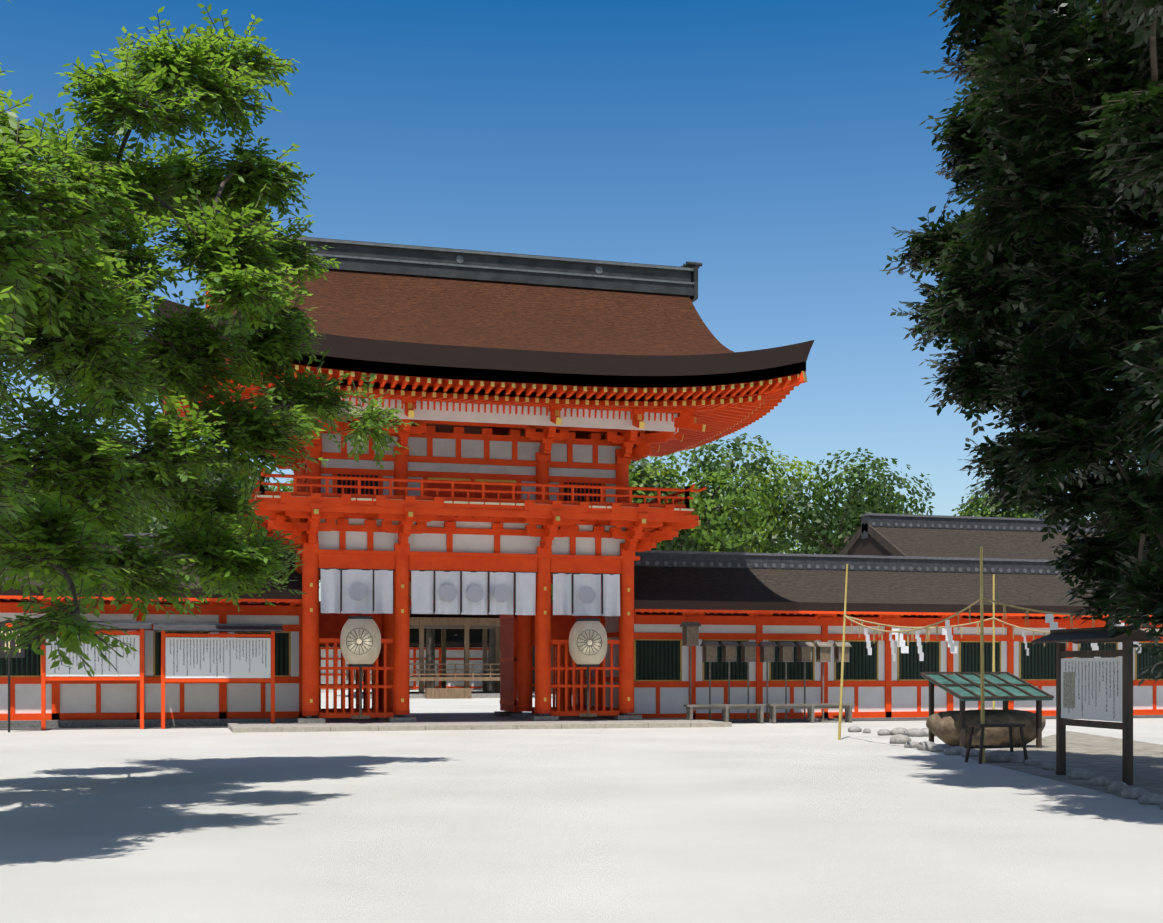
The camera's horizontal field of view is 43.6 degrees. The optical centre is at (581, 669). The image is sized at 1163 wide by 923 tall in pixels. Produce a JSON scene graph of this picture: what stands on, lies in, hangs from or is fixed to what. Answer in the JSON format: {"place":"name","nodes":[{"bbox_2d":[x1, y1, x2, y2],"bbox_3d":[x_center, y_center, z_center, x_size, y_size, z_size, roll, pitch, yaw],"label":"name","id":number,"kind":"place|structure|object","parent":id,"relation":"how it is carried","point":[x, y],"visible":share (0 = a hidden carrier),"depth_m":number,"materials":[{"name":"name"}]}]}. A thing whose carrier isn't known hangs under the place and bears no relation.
{"place":"outdoors","nodes":[
{"label":"outdoors","id":0,"kind":"place"},
{"bbox_2d":[346,582,499,698],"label":"inner building","id":1,"kind":"structure","parent":0,"point":[442,622],"depth_m":79.64,"materials":[{"name":"wood"}]},
{"bbox_2d":[425,629,434,687],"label":"tree","id":2,"kind":"object","parent":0,"point":[430,646],"visible":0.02,"depth_m":110.06,"materials":[{"name":"brown plant"}]},
{"bbox_2d":[242,492,700,722],"bbox_3d":[-3.600,-1.565,42.416,12.254,5.989,7.754,0,0,-16],"label":"gate lower storey","id":3,"kind":"object","parent":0,"point":[401,545],"visible":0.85,"depth_m":40.42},
{"bbox_2d":[318,568,621,615],"bbox_3d":[-2.959,-2.121,40.144,8.520,1.209,0.217,0,0,-16],"label":"curtain","id":4,"kind":"object","parent":3,"relation":"hanging from","point":[365,591],"visible":1,"depth_m":40.04,"materials":[{"name":"white fabric"}]},
{"bbox_2d":[241,383,706,527],"bbox_3d":[-3.600,-5.776,42.416,12.766,3.340,8.266,0,0,-16],"label":"upper storey","id":5,"kind":"object","parent":3,"relation":"on","point":[490,460],"visible":0.67,"depth_m":40.00,"materials":[{"name":"wood"}]},
{"bbox_2d":[154,236,813,411],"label":"gate roof","id":6,"kind":"structure","parent":5,"relation":"on","point":[411,304],"depth_m":40.77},
{"bbox_2d":[162,324,807,456],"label":"roof eaves","id":7,"kind":"object","parent":5,"relation":"on","point":[724,404],"visible":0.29,"depth_m":37.78,"materials":[{"name":"orange wood"}]},
{"bbox_2d":[487,628,494,690],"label":"tree","id":8,"kind":"object","parent":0,"point":[491,660],"visible":0.06,"depth_m":99.26,"materials":[{"name":"brown plant"}]},
{"bbox_2d":[532,646,534,690],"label":"tree","id":9,"kind":"object","parent":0,"point":[533,665],"depth_m":103.44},
{"bbox_2d":[551,584,571,693],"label":"tree","id":10,"kind":"object","parent":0,"point":[551,662],"depth_m":92.16,"materials":[{"name":"plant"}]},
{"bbox_2d":[0,0,1155,600],"label":"sky","id":11,"kind":"structure","parent":0,"point":[778,148],"materials":[{"name":"blue"}]},
{"bbox_2d":[0,689,1162,922],"bbox_3d":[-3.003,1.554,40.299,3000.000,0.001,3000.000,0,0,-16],"label":"ground","id":12,"kind":"structure","parent":0,"point":[778,823],"depth_m":14.14,"materials":[{"name":"white gravel"}]},
{"bbox_2d":[0,619,24,731],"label":"lantern","id":13,"kind":"object","parent":12,"relation":"on","point":[20,653],"visible":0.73,"depth_m":36.01,"materials":[{"name":"black paint"}]},
{"bbox_2d":[3,450,150,532],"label":"tree","id":14,"kind":"object","parent":12,"relation":"on","point":[145,529],"visible":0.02,"depth_m":80.75,"materials":[{"name":"green plant"}]},
{"bbox_2d":[41,621,151,729],"bbox_3d":[-12.642,0.147,37.636,2.940,2.815,1.000,0,0,-16],"label":"signboard","id":15,"kind":"object","parent":12,"relation":"on","point":[132,666],"visible":0.6,"depth_m":37.67,"materials":[{"name":"white paper"}]},
{"bbox_2d":[121,505,183,532],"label":"tree","id":16,"kind":"object","parent":12,"relation":"on","point":[149,521],"depth_m":99.18,"materials":[{"name":"green plant"}]},
{"bbox_2d":[0,532,306,729],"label":"roofed corridor","id":17,"kind":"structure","parent":12,"relation":"on","point":[97,704],"depth_m":39.17,"materials":[{"name":"wood"}]},
{"bbox_2d":[131,454,272,533],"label":"tree","id":18,"kind":"object","parent":12,"relation":"on","point":[159,526],"depth_m":95.96,"materials":[{"name":"green plant"}]},
{"bbox_2d":[0,0,418,679],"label":"tree","id":19,"kind":"object","parent":12,"relation":"on","point":[78,270],"depth_m":18.51,"materials":[{"name":"green plant"}]},
{"bbox_2d":[153,623,282,728],"bbox_3d":[-9.610,0.167,38.490,3.340,2.775,1.000,0,0,-16],"label":"signboard","id":20,"kind":"object","parent":12,"relation":"on","point":[181,657],"visible":0.96,"depth_m":38.42,"materials":[{"name":"white paper"}]},
{"bbox_2d":[268,474,320,587],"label":"tree","id":21,"kind":"object","parent":12,"relation":"on","point":[286,489],"depth_m":110.63,"materials":[{"name":"green plant"}]},
{"bbox_2d":[321,628,555,689],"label":"shrine building","id":22,"kind":"structure","parent":12,"relation":"on","point":[454,646],"depth_m":113.06,"materials":[{"name":"paint"}]},
{"bbox_2d":[227,713,731,732],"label":"stone platform","id":23,"kind":"structure","parent":12,"relation":"on","point":[479,721],"depth_m":38.74,"materials":[{"name":"grey stone"}]},
{"bbox_2d":[340,613,380,718],"bbox_3d":[-5.878,-0.096,38.703,1.080,2.800,1.093,0,0,-16],"label":"lantern","id":24,"kind":"object","parent":23,"relation":"on","point":[360,641],"visible":1,"depth_m":38.35,"materials":[{"name":"paper"}]},
{"bbox_2d":[569,616,606,716],"bbox_3d":[0.186,-0.096,40.411,1.080,2.800,1.093,0,0,-16],"label":"lantern","id":25,"kind":"object","parent":23,"relation":"on","point":[588,642],"visible":1,"depth_m":40.05,"materials":[{"name":"paper"}]},
{"bbox_2d":[571,456,687,597],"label":"tree","id":26,"kind":"object","parent":12,"relation":"on","point":[637,493],"depth_m":108.71,"materials":[{"name":"green plant"}]},
{"bbox_2d":[629,458,713,550],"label":"tree","id":27,"kind":"object","parent":12,"relation":"on","point":[649,469],"depth_m":95.60,"materials":[{"name":"green plant"}]},
{"bbox_2d":[680,622,700,703],"bbox_3d":[3.164,0.079,42.192,0.500,2.950,0.500,0,0,-16],"label":"lantern","id":28,"kind":"object","parent":12,"relation":"on","point":[690,634],"visible":0.77,"depth_m":42.05,"materials":[{"name":"brown wood"}]},
{"bbox_2d":[629,432,788,552],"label":"tree","id":29,"kind":"object","parent":12,"relation":"on","point":[702,543],"depth_m":97.26,"materials":[{"name":"green plant"}]},
{"bbox_2d":[700,641,719,719],"bbox_3d":[3.742,0.364,42.355,0.460,2.380,0.460,0,0,-16],"label":"lantern","id":30,"kind":"object","parent":12,"relation":"on","point":[709,651],"visible":0.79,"depth_m":42.24,"materials":[{"name":"brown wood"}]},
{"bbox_2d":[684,704,765,723],"bbox_3d":[4.124,1.274,41.735,2.400,0.560,0.320,0,0,-16],"label":"bench","id":31,"kind":"object","parent":12,"relation":"on","point":[690,708],"visible":0.94,"depth_m":41.59,"materials":[{"name":"grey wood"}]},
{"bbox_2d":[720,641,738,722],"bbox_3d":[4.319,0.364,42.518,0.460,2.380,0.460,0,0,-16],"label":"lantern","id":32,"kind":"object","parent":12,"relation":"on","point":[729,651],"visible":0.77,"depth_m":42.40,"materials":[{"name":"brown wood"}]},
{"bbox_2d":[650,440,837,552],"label":"tree","id":33,"kind":"object","parent":12,"relation":"on","point":[798,474],"depth_m":104.76,"materials":[{"name":"green plant"}]},
{"bbox_2d":[739,642,757,722],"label":"lantern","id":34,"kind":"object","parent":12,"relation":"on","point":[748,652],"visible":1,"depth_m":42.57,"materials":[{"name":"brown wood"}]},
{"bbox_2d":[758,642,776,722],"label":"lantern","id":35,"kind":"object","parent":12,"relation":"on","point":[767,652],"visible":0.94,"depth_m":42.73,"materials":[{"name":"brown wood"}]},
{"bbox_2d":[738,510,820,553],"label":"tree","id":36,"kind":"object","parent":12,"relation":"on","point":[796,541],"visible":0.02,"depth_m":127.16,"materials":[{"name":"green plant"}]},
{"bbox_2d":[776,642,795,721],"bbox_3d":[6.052,0.364,43.006,0.460,2.380,0.460,0,0,-16],"label":"lantern","id":37,"kind":"object","parent":12,"relation":"on","point":[786,652],"visible":1,"depth_m":42.89,"materials":[{"name":"brown wood"}]},
{"bbox_2d":[795,642,814,721],"bbox_3d":[6.630,0.364,43.168,0.460,2.380,0.460,0,0,-16],"label":"lantern","id":38,"kind":"object","parent":12,"relation":"on","point":[804,652],"visible":0.96,"depth_m":43.06,"materials":[{"name":"brown wood"}]},
{"bbox_2d":[767,703,854,723],"bbox_3d":[6.699,1.274,42.461,2.650,0.560,0.320,0,0,-16],"label":"bench","id":39,"kind":"object","parent":12,"relation":"on","point":[848,707],"visible":1,"depth_m":42.32,"materials":[{"name":"grey wood"}]},
{"bbox_2d":[814,642,833,721],"bbox_3d":[7.207,0.364,43.331,0.460,2.380,0.460,0,0,-16],"label":"lantern","id":40,"kind":"object","parent":12,"relation":"on","point":[823,652],"visible":1,"depth_m":43.22,"materials":[{"name":"brown wood"}]},
{"bbox_2d":[744,447,935,554],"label":"tree","id":41,"kind":"object","parent":12,"relation":"on","point":[875,501],"depth_m":101.92,"materials":[{"name":"green plant"}]},
{"bbox_2d":[833,642,851,721],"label":"lantern","id":42,"kind":"object","parent":12,"relation":"on","point":[837,651],"visible":0.65,"depth_m":43.37,"materials":[{"name":"brown wood"}]},
{"bbox_2d":[838,564,847,739],"bbox_3d":[5.807,-0.397,32.280,0.257,3.906,0.076,0,0,-16],"label":"bamboo pole","id":43,"kind":"object","parent":12,"relation":"on","point":[841,681],"visible":1,"depth_m":32.26,"materials":[{"name":"beige wood"}]},
{"bbox_2d":[845,598,1161,661],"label":"shimenawa rope","id":44,"kind":"object","parent":43,"relation":"attached to","point":[947,629],"visible":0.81,"depth_m":28.58,"materials":[{"name":"wicker"}]},
{"bbox_2d":[571,550,1162,721],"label":"corridor building","id":45,"kind":"structure","parent":12,"relation":"on","point":[739,597],"depth_m":45.05,"materials":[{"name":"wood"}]},
{"bbox_2d":[980,547,984,762],"bbox_3d":[6.701,-0.250,24.294,0.091,3.608,0.072,0,0,-38],"label":"bamboo pole","id":46,"kind":"object","parent":12,"relation":"on","point":[982,698],"visible":0.92,"depth_m":24.27,"materials":[{"name":"beige wood"}]},
{"bbox_2d":[926,709,1045,747],"bbox_3d":[8.201,1.172,29.159,2.446,0.765,1.336,0,0,-16],"label":"basin rock","id":47,"kind":"object","parent":12,"relation":"on","point":[944,726],"visible":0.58,"depth_m":28.71,"materials":[{"name":"stone"}]},
{"bbox_2d":[920,672,1053,747],"bbox_3d":[8.096,0.799,29.105,2.050,1.510,1.650,0,0,-16],"label":"water basin shelter","id":48,"kind":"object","parent":12,"relation":"on","point":[1004,687],"depth_m":28.94,"materials":[{"name":"green metal"}]},
{"bbox_2d":[992,574,994,708],"bbox_3d":[9.540,-0.325,33.645,0.070,3.758,0.070,0,0,-38],"label":"bamboo pole","id":49,"kind":"object","parent":12,"relation":"on","point":[993,655],"visible":0.62,"depth_m":33.62,"materials":[{"name":"beige wood"}]},
{"bbox_2d":[965,723,1027,763],"bbox_3d":[6.940,1.232,24.306,0.920,0.655,0.480,0,0,-16],"label":"offering stand","id":50,"kind":"object","parent":12,"relation":"on","point":[981,746],"visible":0.81,"depth_m":24.23,"materials":[{"name":"brown wood"}]},
{"bbox_2d":[848,726,1162,809],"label":"edging stones","id":51,"kind":"object","parent":12,"relation":"on","point":[901,735],"visible":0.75,"depth_m":24.19,"materials":[{"name":"grey stone"}]},
{"bbox_2d":[951,475,1090,518],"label":"tree","id":52,"kind":"object","parent":12,"relation":"on","point":[986,510],"visible":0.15,"depth_m":118.64,"materials":[{"name":"green plant"}]},
{"bbox_2d":[969,731,1162,805],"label":"gravel bed","id":53,"kind":"object","parent":12,"relation":"on","point":[1098,755],"depth_m":25.06,"materials":[{"name":"grey gravel"}]},
{"bbox_2d":[1031,625,1161,784],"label":"signboard","id":54,"kind":"object","parent":53,"relation":"on","point":[1089,689],"visible":0.85,"depth_m":20.28,"materials":[{"name":"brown wood"}]},
{"bbox_2d":[839,513,1103,559],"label":"hall building","id":55,"kind":"structure","parent":0,"point":[878,534],"depth_m":53.68,"materials":[{"name":"paint"}]},
{"bbox_2d":[879,0,1162,686],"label":"tree","id":56,"kind":"object","parent":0,"point":[1077,85],"depth_m":18.24,"materials":[{"name":"green plant"}]}
]}

